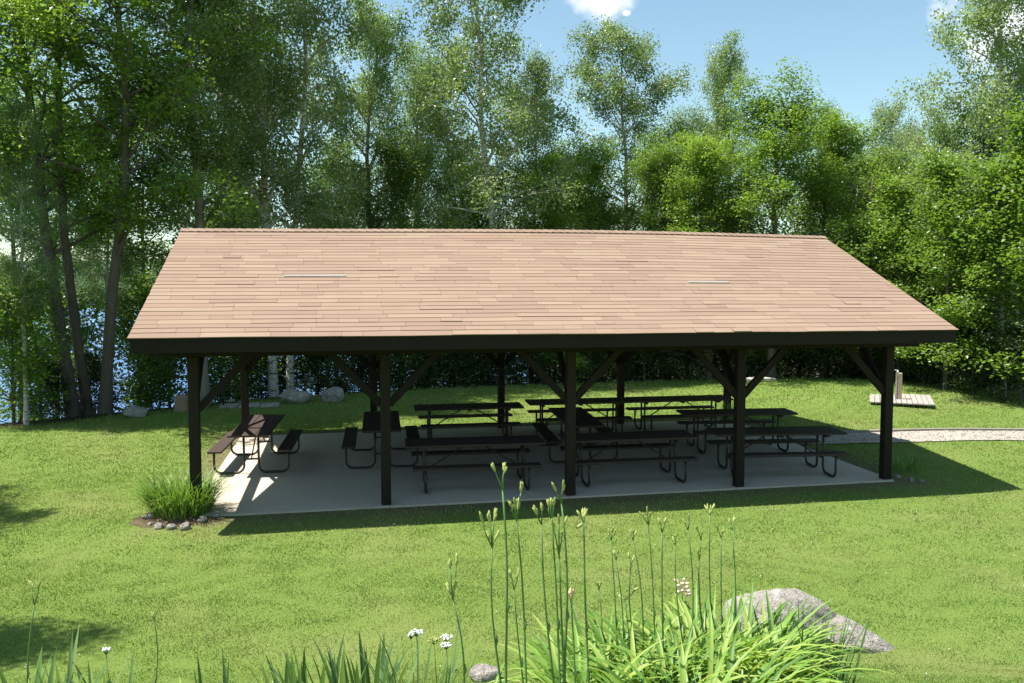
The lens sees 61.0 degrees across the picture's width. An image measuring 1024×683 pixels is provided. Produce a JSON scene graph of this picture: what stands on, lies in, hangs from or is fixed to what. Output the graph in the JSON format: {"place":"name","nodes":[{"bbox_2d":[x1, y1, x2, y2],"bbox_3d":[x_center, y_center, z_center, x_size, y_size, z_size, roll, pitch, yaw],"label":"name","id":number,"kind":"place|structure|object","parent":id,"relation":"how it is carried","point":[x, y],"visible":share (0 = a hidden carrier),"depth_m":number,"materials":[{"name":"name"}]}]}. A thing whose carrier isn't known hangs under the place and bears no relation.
{"place":"outdoors","nodes":[
{"label":"outdoors","id":0,"kind":"place"},
{"bbox_2d":[218,402,279,408],"bbox_3d":[-7.353,1.794,24.402,1.610,0.070,0.674,-1,4,-11],"label":"stone landing","id":1,"kind":"object","parent":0,"point":[238,405],"visible":0.87,"depth_m":24.20,"materials":[{"name":"stone"}]},
{"bbox_2d":[0,304,525,423],"bbox_3d":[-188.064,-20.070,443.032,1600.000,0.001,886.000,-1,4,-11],"label":"water","id":2,"kind":"structure","parent":0,"point":[96,324],"depth_m":72.79,"materials":[{"name":"blue liquid"}]},
{"bbox_2d":[0,257,1023,682],"bbox_3d":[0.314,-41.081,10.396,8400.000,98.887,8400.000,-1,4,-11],"label":"ground","id":3,"kind":"structure","parent":0,"point":[836,593],"depth_m":11.33,"materials":[{"name":"green plant"}]},
{"bbox_2d":[0,85,75,424],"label":"birch tree","id":4,"kind":"object","parent":3,"relation":"on","point":[10,264],"visible":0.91,"depth_m":21.03,"materials":[{"name":"green plant"}]},
{"bbox_2d":[0,260,79,422],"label":"shrub","id":5,"kind":"object","parent":3,"relation":"on","point":[33,367],"visible":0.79,"depth_m":21.59,"materials":[{"name":"green plant"}]},
{"bbox_2d":[0,90,104,417],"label":"birch tree","id":6,"kind":"object","parent":3,"relation":"on","point":[58,246],"visible":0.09,"depth_m":28.65,"materials":[{"name":"green plant"}]},
{"bbox_2d":[0,37,105,421],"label":"maple tree","id":7,"kind":"object","parent":3,"relation":"on","point":[58,235],"visible":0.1,"depth_m":26.93,"materials":[{"name":"green plant"}]},
{"bbox_2d":[22,354,94,418],"bbox_3d":[-12.169,1.250,23.155,1.552,1.922,1.690,1,4,22],"label":"shrub","id":8,"kind":"object","parent":3,"relation":"on","point":[51,383],"visible":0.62,"depth_m":22.98,"materials":[{"name":"green plant"}]},
{"bbox_2d":[25,578,95,682],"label":"daylily","id":9,"kind":"object","parent":3,"relation":"on","point":[30,583],"visible":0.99,"depth_m":3.60,"materials":[{"name":"green plant"}]},
{"bbox_2d":[0,278,120,422],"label":"shrub","id":10,"kind":"object","parent":3,"relation":"on","point":[86,330],"visible":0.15,"depth_m":25.64,"materials":[{"name":"green plant"}]},
{"bbox_2d":[0,627,123,682],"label":"iris","id":11,"kind":"object","parent":3,"relation":"on","point":[70,670],"visible":0.98,"depth_m":3.70,"materials":[{"name":"green plant"}]},
{"bbox_2d":[15,647,142,682],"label":"iris","id":12,"kind":"object","parent":3,"relation":"on","point":[130,676],"visible":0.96,"depth_m":3.71,"materials":[{"name":"green plant"}]},
{"bbox_2d":[60,344,131,413],"bbox_3d":[-11.673,1.167,24.392,1.791,2.217,1.950,-3,4,-35],"label":"shrub","id":13,"kind":"object","parent":3,"relation":"on","point":[92,360],"visible":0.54,"depth_m":24.19,"materials":[{"name":"green plant"}]},
{"bbox_2d":[0,0,195,417],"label":"maple tree","id":14,"kind":"object","parent":3,"relation":"on","point":[67,369],"visible":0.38,"depth_m":22.71,"materials":[{"name":"green plant"}]},
{"bbox_2d":[55,91,149,319],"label":"birch tree","id":15,"kind":"object","parent":3,"relation":"on","point":[126,271],"visible":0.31,"depth_m":25.28,"materials":[{"name":"green plant"}]},
{"bbox_2d":[0,0,218,415],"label":"maple tree","id":16,"kind":"object","parent":3,"relation":"on","point":[77,345],"visible":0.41,"depth_m":23.19,"materials":[{"name":"green plant"}]},
{"bbox_2d":[53,267,186,417],"bbox_3d":[-11.547,0.327,26.412,5.097,5.290,4.284,-2,4,-32],"label":"shrub","id":17,"kind":"object","parent":3,"relation":"on","point":[122,320],"visible":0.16,"depth_m":26.21,"materials":[{"name":"green plant"}]},
{"bbox_2d":[122,405,148,417],"bbox_3d":[-9.783,1.851,22.590,0.618,0.395,0.606,-1,4,-16],"label":"boulder","id":18,"kind":"object","parent":3,"relation":"on","point":[135,411],"visible":0.88,"depth_m":22.41,"materials":[{"name":"stone"}]},
{"bbox_2d":[68,70,215,376],"bbox_3d":[-13.374,-2.489,30.916,5.639,14.257,6.677,2,4,30],"label":"maple tree","id":19,"kind":"object","parent":3,"relation":"on","point":[142,268],"visible":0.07,"depth_m":30.18,"materials":[{"name":"green plant"}]},
{"bbox_2d":[0,0,293,413],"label":"maple tree","id":20,"kind":"object","parent":3,"relation":"on","point":[124,201],"visible":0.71,"depth_m":22.30,"materials":[{"name":"green plant"}]},
{"bbox_2d":[113,351,187,408],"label":"shrub","id":21,"kind":"object","parent":3,"relation":"on","point":[171,391],"visible":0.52,"depth_m":25.55,"materials":[{"name":"green plant"}]},
{"bbox_2d":[128,514,226,526],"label":"bed soil","id":22,"kind":"structure","parent":3,"relation":"on","point":[166,522],"depth_m":12.86,"materials":[{"name":"brown soil"}]},
{"bbox_2d":[112,463,241,519],"bbox_3d":[-5.074,2.268,13.284,1.975,0.773,1.857,-1,4,-11],"label":"grassy clump","id":23,"kind":"object","parent":22,"relation":"on","point":[161,500],"visible":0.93,"depth_m":13.04,"materials":[{"name":"green plant"}]},
{"bbox_2d":[116,271,250,408],"bbox_3d":[-10.198,0.227,26.835,3.927,4.850,4.672,-2,4,-28],"label":"shrub","id":24,"kind":"object","parent":3,"relation":"on","point":[144,378],"visible":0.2,"depth_m":25.85,"materials":[{"name":"green plant"}]},
{"bbox_2d":[83,0,296,404],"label":"aspen tree","id":25,"kind":"object","parent":3,"relation":"on","point":[197,141],"visible":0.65,"depth_m":24.05,"materials":[{"name":"green plant"}]},
{"bbox_2d":[154,182,308,402],"bbox_3d":[-9.234,-1.444,29.833,5.850,8.985,5.284,1,4,15],"label":"broadleaf tree","id":26,"kind":"object","parent":3,"relation":"on","point":[211,224],"visible":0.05,"depth_m":29.24,"materials":[{"name":"green plant"}]},
{"bbox_2d":[158,0,308,399],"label":"birch tree","id":27,"kind":"object","parent":3,"relation":"on","point":[277,226],"visible":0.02,"depth_m":30.48,"materials":[{"name":"green plant"}]},
{"bbox_2d":[178,356,289,402],"bbox_3d":[-9.360,0.313,27.911,3.332,4.115,3.964,3,4,37],"label":"shrub","id":28,"kind":"object","parent":3,"relation":"on","point":[218,359],"visible":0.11,"depth_m":27.39,"materials":[{"name":"green plant"}]},
{"bbox_2d":[128,0,364,396],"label":"birch tree","id":29,"kind":"object","parent":3,"relation":"on","point":[261,119],"visible":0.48,"depth_m":26.58,"materials":[{"name":"green plant"}]},
{"bbox_2d":[218,355,315,398],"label":"shrub","id":30,"kind":"object","parent":3,"relation":"on","point":[266,386],"visible":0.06,"depth_m":28.84,"materials":[{"name":"green plant"}]},
{"bbox_2d":[206,0,383,389],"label":"birch tree","id":31,"kind":"object","parent":3,"relation":"on","point":[316,109],"visible":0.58,"depth_m":27.91,"materials":[{"name":"green plant"}]},
{"bbox_2d":[281,389,312,403],"bbox_3d":[-6.155,1.628,25.056,0.689,0.505,0.840,3,5,43],"label":"boulder","id":32,"kind":"object","parent":3,"relation":"on","point":[295,396],"visible":0.94,"depth_m":24.84,"materials":[{"name":"stone"}]},
{"bbox_2d":[256,178,357,391],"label":"maple tree","id":33,"kind":"object","parent":3,"relation":"on","point":[311,204],"visible":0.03,"depth_m":30.73,"materials":[{"name":"green plant"}]},
{"bbox_2d":[265,355,369,394],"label":"shrub","id":34,"kind":"object","parent":3,"relation":"on","point":[309,369],"visible":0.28,"depth_m":28.98,"materials":[{"name":"green plant"}]},
{"bbox_2d":[244,631,397,682],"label":"iris","id":35,"kind":"object","parent":3,"relation":"on","point":[290,676],"visible":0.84,"depth_m":4.07,"materials":[{"name":"green plant"}]},
{"bbox_2d":[290,152,366,389],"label":"aspen tree","id":36,"kind":"object","parent":3,"relation":"on","point":[323,184],"visible":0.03,"depth_m":35.44,"materials":[{"name":"green plant"}]},
{"bbox_2d":[321,387,343,402],"bbox_3d":[-5.188,1.596,25.395,0.710,0.539,0.603,-14,11,-38],"label":"boulder","id":37,"kind":"object","parent":3,"relation":"on","point":[333,394],"visible":0.88,"depth_m":25.17,"materials":[{"name":"stone"}]},
{"bbox_2d":[303,131,384,375],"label":"birch tree","id":38,"kind":"object","parent":3,"relation":"on","point":[330,145],"visible":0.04,"depth_m":38.67,"materials":[{"name":"green plant"}]},
{"bbox_2d":[306,354,398,392],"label":"shrub","id":39,"kind":"object","parent":3,"relation":"on","point":[354,360],"visible":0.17,"depth_m":29.61,"materials":[{"name":"green plant"}]},
{"bbox_2d":[287,631,429,682],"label":"iris","id":40,"kind":"object","parent":3,"relation":"on","point":[366,674],"visible":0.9,"depth_m":4.09,"materials":[{"name":"green plant"}]},
{"bbox_2d":[300,0,432,384],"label":"aspen tree","id":41,"kind":"object","parent":3,"relation":"on","point":[373,85],"visible":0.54,"depth_m":30.94,"materials":[{"name":"green plant"}]},
{"bbox_2d":[333,128,463,388],"bbox_3d":[-4.037,-2.512,31.395,5.154,10.178,5.276,0,4,-3],"label":"broadleaf tree","id":42,"kind":"object","parent":3,"relation":"on","point":[396,155],"visible":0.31,"depth_m":30.75,"materials":[{"name":"green plant"}]},
{"bbox_2d":[358,31,469,385],"bbox_3d":[-3.313,-4.244,34.481,5.184,15.574,5.104,3,5,43],"label":"aspen tree","id":43,"kind":"object","parent":3,"relation":"on","point":[408,103],"visible":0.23,"depth_m":33.65,"materials":[{"name":"green plant"}]},
{"bbox_2d":[350,618,482,682],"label":"iris","id":44,"kind":"object","parent":3,"relation":"on","point":[450,675],"visible":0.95,"depth_m":4.09,"materials":[{"name":"green plant"}]},
{"bbox_2d":[390,353,482,387],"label":"shrub","id":45,"kind":"object","parent":3,"relation":"on","point":[426,378],"visible":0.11,"depth_m":29.98,"materials":[{"name":"green plant"}]},
{"bbox_2d":[436,353,495,384],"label":"shrub","id":46,"kind":"object","parent":3,"relation":"on","point":[470,356],"visible":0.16,"depth_m":29.73,"materials":[{"name":"green plant"}]},
{"bbox_2d":[421,127,511,384],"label":"aspen tree","id":47,"kind":"object","parent":3,"relation":"on","point":[459,155],"visible":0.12,"depth_m":34.87,"materials":[{"name":"green plant"}]},
{"bbox_2d":[429,159,526,383],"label":"maple tree","id":48,"kind":"object","parent":3,"relation":"on","point":[464,179],"visible":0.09,"depth_m":30.51,"materials":[{"name":"green plant"}]},
{"bbox_2d":[379,0,586,383],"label":"birch tree","id":49,"kind":"object","parent":3,"relation":"on","point":[452,71],"visible":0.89,"depth_m":28.64,"materials":[{"name":"green plant"}]},
{"bbox_2d":[469,663,501,682],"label":"stone","id":50,"kind":"object","parent":3,"relation":"on","point":[482,672],"visible":0.84,"depth_m":7.37,"materials":[{"name":"stone"}]},
{"bbox_2d":[445,462,572,682],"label":"daylily","id":51,"kind":"object","parent":3,"relation":"on","point":[516,502],"visible":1,"depth_m":3.35,"materials":[{"name":"green plant"}]},
{"bbox_2d":[496,352,564,382],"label":"shrub","id":52,"kind":"object","parent":3,"relation":"on","point":[534,358],"visible":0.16,"depth_m":29.70,"materials":[{"name":"green plant"}]},
{"bbox_2d":[488,41,581,382],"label":"birch tree","id":53,"kind":"object","parent":3,"relation":"on","point":[539,80],"visible":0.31,"depth_m":32.21,"materials":[{"name":"green plant"}]},
{"bbox_2d":[201,419,893,515],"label":"concrete slab","id":54,"kind":"structure","parent":3,"relation":"on","point":[318,475],"depth_m":15.77,"materials":[{"name":"grey concrete"}]},
{"bbox_2d":[207,414,302,473],"bbox_3d":[-4.877,1.969,16.723,1.470,0.766,2.362,-1,4,-8],"label":"picnic table","id":55,"kind":"object","parent":54,"relation":"on","point":[258,426],"visible":0.99,"depth_m":16.26,"materials":[{"name":"brown wood"}]},
{"bbox_2d":[341,411,419,468],"bbox_3d":[-2.569,1.930,17.138,1.470,0.766,2.362,-1,4,-9],"label":"picnic table","id":56,"kind":"object","parent":54,"relation":"on","point":[371,422],"visible":0.72,"depth_m":16.82,"materials":[{"name":"brown wood"}]},
{"bbox_2d":[413,402,523,437],"bbox_3d":[-0.954,1.784,19.044,2.362,0.766,1.470,-1,4,-9],"label":"picnic table","id":57,"kind":"object","parent":54,"relation":"on","point":[506,406],"visible":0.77,"depth_m":18.89,"materials":[{"name":"brown wood"}]},
{"bbox_2d":[405,435,544,493],"bbox_3d":[-0.651,2.084,14.980,2.362,0.766,1.470,-1,4,-8],"label":"picnic table","id":58,"kind":"object","parent":54,"relation":"on","point":[523,441],"visible":1,"depth_m":14.81,"materials":[{"name":"brown wood"}]},
{"bbox_2d":[127,228,958,514],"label":"picnic pavilion","id":59,"kind":"structure","parent":54,"relation":"on","point":[247,295],"depth_m":14.41,"materials":[{"name":"wood"}]},
{"bbox_2d":[532,407,617,462],"bbox_3d":[1.276,1.885,17.579,1.470,0.766,2.362,-1,4,-7],"label":"picnic table","id":60,"kind":"object","parent":54,"relation":"on","point":[585,419],"visible":0.55,"depth_m":17.24,"materials":[{"name":"brown wood"}]},
{"bbox_2d":[525,397,632,431],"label":"picnic table","id":61,"kind":"object","parent":54,"relation":"on","point":[616,401],"visible":0.67,"depth_m":19.61,"materials":[{"name":"brown wood"}]},
{"bbox_2d":[557,430,698,486],"bbox_3d":[2.035,2.043,15.415,2.362,0.766,1.470,-1,4,-9],"label":"picnic table","id":62,"kind":"object","parent":54,"relation":"on","point":[582,439],"visible":0.87,"depth_m":15.24,"materials":[{"name":"brown wood"}]},
{"bbox_2d":[625,395,732,430],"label":"picnic table","id":63,"kind":"object","parent":54,"relation":"on","point":[646,400],"visible":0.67,"depth_m":20.06,"materials":[{"name":"brown wood"}]},
{"bbox_2d":[676,408,797,453],"bbox_3d":[4.667,1.834,18.114,2.362,0.766,1.470,-1,4,-5],"label":"picnic table","id":64,"kind":"object","parent":54,"relation":"on","point":[701,413],"visible":0.78,"depth_m":18.06,"materials":[{"name":"brown wood"}]},
{"bbox_2d":[706,426,848,476],"bbox_3d":[4.805,1.998,15.887,2.362,0.766,1.470,0,4,-4],"label":"picnic table","id":65,"kind":"object","parent":54,"relation":"on","point":[817,431],"visible":0.93,"depth_m":15.74,"materials":[{"name":"brown wood"}]},
{"bbox_2d":[503,143,609,382],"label":"maple tree","id":66,"kind":"object","parent":3,"relation":"on","point":[547,162],"visible":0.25,"depth_m":29.83,"materials":[{"name":"green plant"}]},
{"bbox_2d":[127,304,1023,407],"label":"undergrowth","id":67,"kind":"object","parent":3,"relation":"on","point":[674,375],"visible":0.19,"depth_m":29.69,"materials":[{"name":"green plant"}]},
{"bbox_2d":[547,351,625,379],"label":"shrub","id":68,"kind":"object","parent":3,"relation":"on","point":[589,362],"visible":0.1,"depth_m":30.38,"materials":[{"name":"green plant"}]},
{"bbox_2d":[556,133,639,381],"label":"maple tree","id":69,"kind":"object","parent":3,"relation":"on","point":[599,166],"visible":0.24,"depth_m":31.21,"materials":[{"name":"green plant"}]},
{"bbox_2d":[488,479,707,682],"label":"daylily","id":70,"kind":"object","parent":3,"relation":"on","point":[552,661],"visible":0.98,"depth_m":3.35,"materials":[{"name":"green plant"}]},
{"bbox_2d":[559,12,728,379],"bbox_3d":[4.433,-5.337,32.874,7.325,14.540,5.680,0,4,-1],"label":"birch tree","id":71,"kind":"object","parent":3,"relation":"on","point":[612,34],"visible":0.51,"depth_m":32.47,"materials":[{"name":"green plant"}]},
{"bbox_2d":[604,126,713,379],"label":"maple tree","id":72,"kind":"object","parent":3,"relation":"on","point":[643,166],"visible":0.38,"depth_m":30.42,"materials":[{"name":"green plant"}]},
{"bbox_2d":[493,507,833,682],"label":"daylily","id":73,"kind":"object","parent":3,"relation":"on","point":[599,637],"visible":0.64,"depth_m":4.07,"materials":[{"name":"green plant"}]},
{"bbox_2d":[648,350,733,379],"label":"shrub","id":74,"kind":"object","parent":3,"relation":"on","point":[698,369],"visible":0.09,"depth_m":30.03,"materials":[{"name":"green plant"}]},
{"bbox_2d":[654,98,757,376],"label":"aspen tree","id":75,"kind":"object","parent":3,"relation":"on","point":[693,114],"visible":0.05,"depth_m":34.59,"materials":[{"name":"green plant"}]},
{"bbox_2d":[394,110,1023,389],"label":"woodland","id":76,"kind":"object","parent":3,"relation":"on","point":[785,224],"depth_m":37.15,"materials":[{"name":"green plant"}]},
{"bbox_2d":[652,122,774,379],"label":"maple tree","id":77,"kind":"object","parent":3,"relation":"on","point":[697,145],"visible":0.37,"depth_m":29.36,"materials":[{"name":"green plant"}]},
{"bbox_2d":[555,503,892,682],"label":"daylily","id":78,"kind":"object","parent":3,"relation":"on","point":[766,666],"visible":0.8,"depth_m":4.02,"materials":[{"name":"green plant"}]},
{"bbox_2d":[679,27,773,374],"bbox_3d":[8.286,-4.890,33.513,3.670,14.032,3.312,-1,4,-20],"label":"aspen tree","id":79,"kind":"object","parent":3,"relation":"on","point":[723,76],"visible":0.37,"depth_m":33.01,"materials":[{"name":"green plant"}]},
{"bbox_2d":[719,588,836,646],"bbox_3d":[2.672,2.788,8.545,1.160,0.748,0.723,-1,4,-18],"label":"boulder","id":80,"kind":"object","parent":3,"relation":"on","point":[796,596],"visible":0.31,"depth_m":8.32,"materials":[{"name":"stone"}]},
{"bbox_2d":[746,348,812,376],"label":"shrub","id":81,"kind":"object","parent":3,"relation":"on","point":[777,364],"visible":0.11,"depth_m":30.28,"materials":[{"name":"green plant"}]},
{"bbox_2d":[715,596,873,682],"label":"iris","id":82,"kind":"object","parent":3,"relation":"on","point":[841,641],"visible":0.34,"depth_m":4.29,"materials":[{"name":"green plant"}]},
{"bbox_2d":[692,56,899,378],"bbox_3d":[9.078,-3.830,28.532,7.900,10.755,7.358,-3,5,-39],"label":"maple tree","id":83,"kind":"object","parent":3,"relation":"on","point":[791,115],"visible":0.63,"depth_m":28.45,"materials":[{"name":"green plant"}]},
{"bbox_2d":[778,348,880,378],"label":"shrub","id":84,"kind":"object","parent":3,"relation":"on","point":[825,356],"visible":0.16,"depth_m":29.25,"materials":[{"name":"green plant"}]},
{"bbox_2d":[783,97,877,376],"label":"birch tree","id":85,"kind":"object","parent":3,"relation":"on","point":[825,107],"visible":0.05,"depth_m":38.74,"materials":[{"name":"green plant"}]},
{"bbox_2d":[779,149,894,377],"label":"broadleaf tree","id":86,"kind":"object","parent":3,"relation":"on","point":[852,182],"visible":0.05,"depth_m":35.01,"materials":[{"name":"green plant"}]},
{"bbox_2d":[751,106,926,378],"bbox_3d":[11.356,-3.295,31.592,6.431,10.033,6.912,-2,4,-30],"label":"maple tree","id":87,"kind":"object","parent":3,"relation":"on","point":[836,132],"visible":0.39,"depth_m":30.36,"materials":[{"name":"green plant"}]},
{"bbox_2d":[827,614,893,653],"bbox_3d":[3.325,2.873,8.391,0.853,0.308,0.518,24,6,4],"label":"boulder","id":88,"kind":"object","parent":3,"relation":"on","point":[874,643],"visible":0.42,"depth_m":8.23,"materials":[{"name":"stone"}]},
{"bbox_2d":[839,138,945,378],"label":"broadleaf tree","id":89,"kind":"object","parent":3,"relation":"on","point":[893,159],"visible":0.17,"depth_m":31.70,"materials":[{"name":"green plant"}]},
{"bbox_2d":[854,92,930,275],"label":"birch tree","id":90,"kind":"object","parent":3,"relation":"on","point":[890,114],"visible":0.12,"depth_m":39.92,"materials":[{"name":"green plant"}]},
{"bbox_2d":[829,162,967,371],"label":"young maple","id":91,"kind":"object","parent":3,"relation":"on","point":[887,191],"visible":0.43,"depth_m":27.73,"materials":[{"name":"green plant"}]},
{"bbox_2d":[870,394,934,405],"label":"wooden deck","id":92,"kind":"structure","parent":3,"relation":"on","point":[920,400],"depth_m":23.38,"materials":[{"name":"beige wood"}]},
{"bbox_2d":[892,451,929,473],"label":"grassy clump","id":93,"kind":"object","parent":3,"relation":"on","point":[907,463],"visible":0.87,"depth_m":16.10,"materials":[{"name":"green plant"}]},
{"bbox_2d":[876,288,970,386],"bbox_3d":[12.927,-0.030,27.022,2.861,3.252,2.626,-1,4,-22],"label":"shrub","id":94,"kind":"object","parent":3,"relation":"on","point":[912,370],"visible":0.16,"depth_m":26.75,"materials":[{"name":"green plant"}]},
{"bbox_2d":[841,428,1023,432],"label":"timber edging","id":95,"kind":"object","parent":3,"relation":"on","point":[942,429],"visible":0.45,"depth_m":19.65,"materials":[{"name":"beige wood"}]},
{"bbox_2d":[884,88,987,294],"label":"birch tree","id":96,"kind":"object","parent":3,"relation":"on","point":[934,122],"visible":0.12,"depth_m":33.89,"materials":[{"name":"green plant"}]},
{"bbox_2d":[886,0,1023,391],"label":"birch tree","id":97,"kind":"object","parent":3,"relation":"on","point":[980,21],"visible":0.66,"depth_m":27.08,"materials":[{"name":"green plant"}]},
{"bbox_2d":[888,136,1023,389],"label":"young maple","id":98,"kind":"object","parent":3,"relation":"on","point":[945,201],"visible":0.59,"depth_m":25.32,"materials":[{"name":"green plant"}]},
{"bbox_2d":[895,85,1023,385],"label":"broadleaf tree","id":99,"kind":"object","parent":3,"relation":"on","point":[974,137],"visible":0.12,"depth_m":29.41,"materials":[{"name":"green plant"}]},
{"bbox_2d":[905,144,1023,396],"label":"young maple","id":100,"kind":"object","parent":3,"relation":"on","point":[954,314],"visible":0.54,"depth_m":24.26,"materials":[{"name":"green plant"}]},
{"bbox_2d":[926,302,1015,395],"bbox_3d":[13.385,0.284,25.130,2.388,2.956,2.600,1,4,11],"label":"shrub","id":101,"kind":"object","parent":3,"relation":"on","point":[964,380],"visible":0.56,"depth_m":24.85,"materials":[{"name":"green plant"}]},
{"bbox_2d":[934,89,1023,379],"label":"young maple","id":102,"kind":"object","parent":3,"relation":"on","point":[1018,184],"visible":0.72,"depth_m":23.93,"materials":[{"name":"green plant"}]},
{"bbox_2d":[967,316,1023,404],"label":"shrub","id":103,"kind":"object","parent":3,"relation":"on","point":[1014,338],"visible":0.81,"depth_m":23.57,"materials":[{"name":"green plant"}]},
{"bbox_2d":[0,0,1023,261],"label":"sky","id":104,"kind":"structure","parent":0,"point":[858,50],"materials":[{"name":"blue"}]},
{"bbox_2d":[779,430,1023,443],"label":"gravel path","id":105,"kind":"structure","parent":0,"point":[920,436],"depth_m":19.07,"materials":[{"name":"beige gravel"}]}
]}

